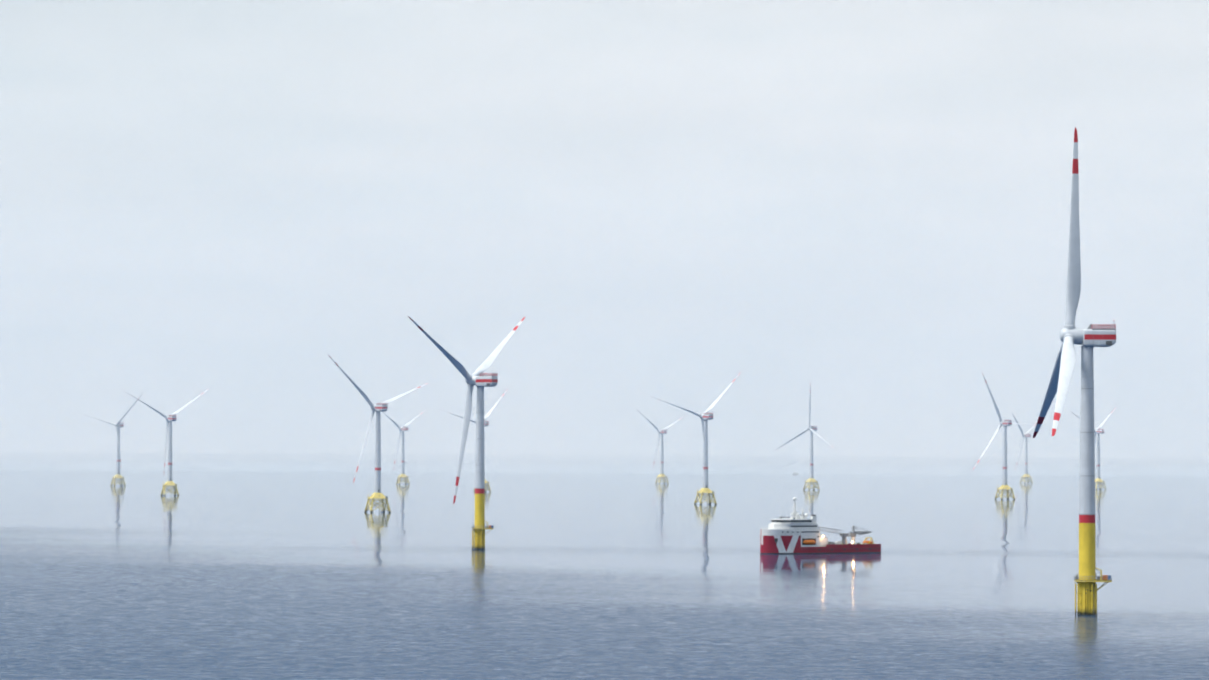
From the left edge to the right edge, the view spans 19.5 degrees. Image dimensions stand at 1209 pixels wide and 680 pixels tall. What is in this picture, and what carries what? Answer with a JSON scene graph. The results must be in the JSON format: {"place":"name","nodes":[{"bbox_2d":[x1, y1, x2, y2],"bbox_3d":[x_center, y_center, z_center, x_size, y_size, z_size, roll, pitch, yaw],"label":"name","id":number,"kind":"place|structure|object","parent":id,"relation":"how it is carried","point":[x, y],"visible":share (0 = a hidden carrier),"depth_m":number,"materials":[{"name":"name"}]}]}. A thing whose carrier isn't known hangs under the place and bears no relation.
{"place":"outdoors","nodes":[
{"label":"outdoors","id":0,"kind":"place"},
{"bbox_2d":[0,452,1208,679],"bbox_3d":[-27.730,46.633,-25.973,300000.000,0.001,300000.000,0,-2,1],"label":"sea","id":1,"kind":"structure","parent":0,"point":[348,602],"depth_m":1343.14,"materials":[{"name":"blue liquid"}]},
{"bbox_2d":[80,395,141,485],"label":"turbine","id":2,"kind":"object","parent":1,"relation":"in","point":[118,462],"depth_m":4866.75,"materials":[{"name":"metal"}]},
{"bbox_2d":[123,389,207,495],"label":"turbine","id":3,"kind":"object","parent":1,"relation":"in","point":[171,483],"depth_m":3828.08,"materials":[{"name":"metal"}]},
{"bbox_2d":[329,356,427,511],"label":"turbine","id":4,"kind":"object","parent":1,"relation":"in","point":[378,455],"depth_m":2823.99,"materials":[{"name":"metal"}]},
{"bbox_2d":[383,412,422,483],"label":"turbine","id":5,"kind":"object","parent":1,"relation":"in","point":[403,468],"depth_m":5331.08,"materials":[{"name":"metal"}]},
{"bbox_2d":[408,316,524,549],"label":"turbine","id":6,"kind":"object","parent":1,"relation":"in","point":[479,526],"depth_m":1749.42,"materials":[{"name":"metal"}]},
{"bbox_2d":[447,391,505,491],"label":"turbine","id":7,"kind":"object","parent":1,"relation":"in","point":[485,422],"depth_m":4347.26,"materials":[{"name":"metal"}]},
{"bbox_2d":[638,411,679,483],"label":"turbine","id":8,"kind":"object","parent":1,"relation":"in","point":[662,468],"depth_m":5711.79,"materials":[{"name":"metal"}]},
{"bbox_2d":[651,372,740,504],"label":"turbine","id":9,"kind":"object","parent":1,"relation":"in","point":[707,415],"depth_m":3365.91,"materials":[{"name":"metal"}]},
{"bbox_2d":[774,384,833,489],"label":"turbine","id":10,"kind":"object","parent":1,"relation":"in","point":[811,451],"depth_m":4817.02,"materials":[{"name":"metal"}]},
{"bbox_2d":[760,497,880,553],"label":"ship","id":11,"kind":"object","parent":1,"relation":"in","point":[801,530],"depth_m":1702.16,"materials":[{"name":"red metal"}]},
{"bbox_2d":[972,373,1032,498],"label":"turbine","id":12,"kind":"object","parent":1,"relation":"in","point":[1002,487],"depth_m":3880.29,"materials":[{"name":"metal"}]},
{"bbox_2d":[1014,417,1036,482],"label":"turbine","id":13,"kind":"object","parent":1,"relation":"in","point":[1026,461],"depth_m":6216.32,"materials":[{"name":"metal"}]},
{"bbox_2d":[1033,127,1115,614],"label":"turbine","id":14,"kind":"object","parent":1,"relation":"in","point":[1090,337],"visible":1,"depth_m":1060.69,"materials":[{"name":"metal"}]},
{"bbox_2d":[1072,408,1114,488],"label":"turbine","id":15,"kind":"object","parent":1,"relation":"in","point":[1097,430],"depth_m":5120.41,"materials":[{"name":"metal"}]},
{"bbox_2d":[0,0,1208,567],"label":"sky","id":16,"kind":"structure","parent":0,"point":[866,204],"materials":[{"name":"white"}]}
]}

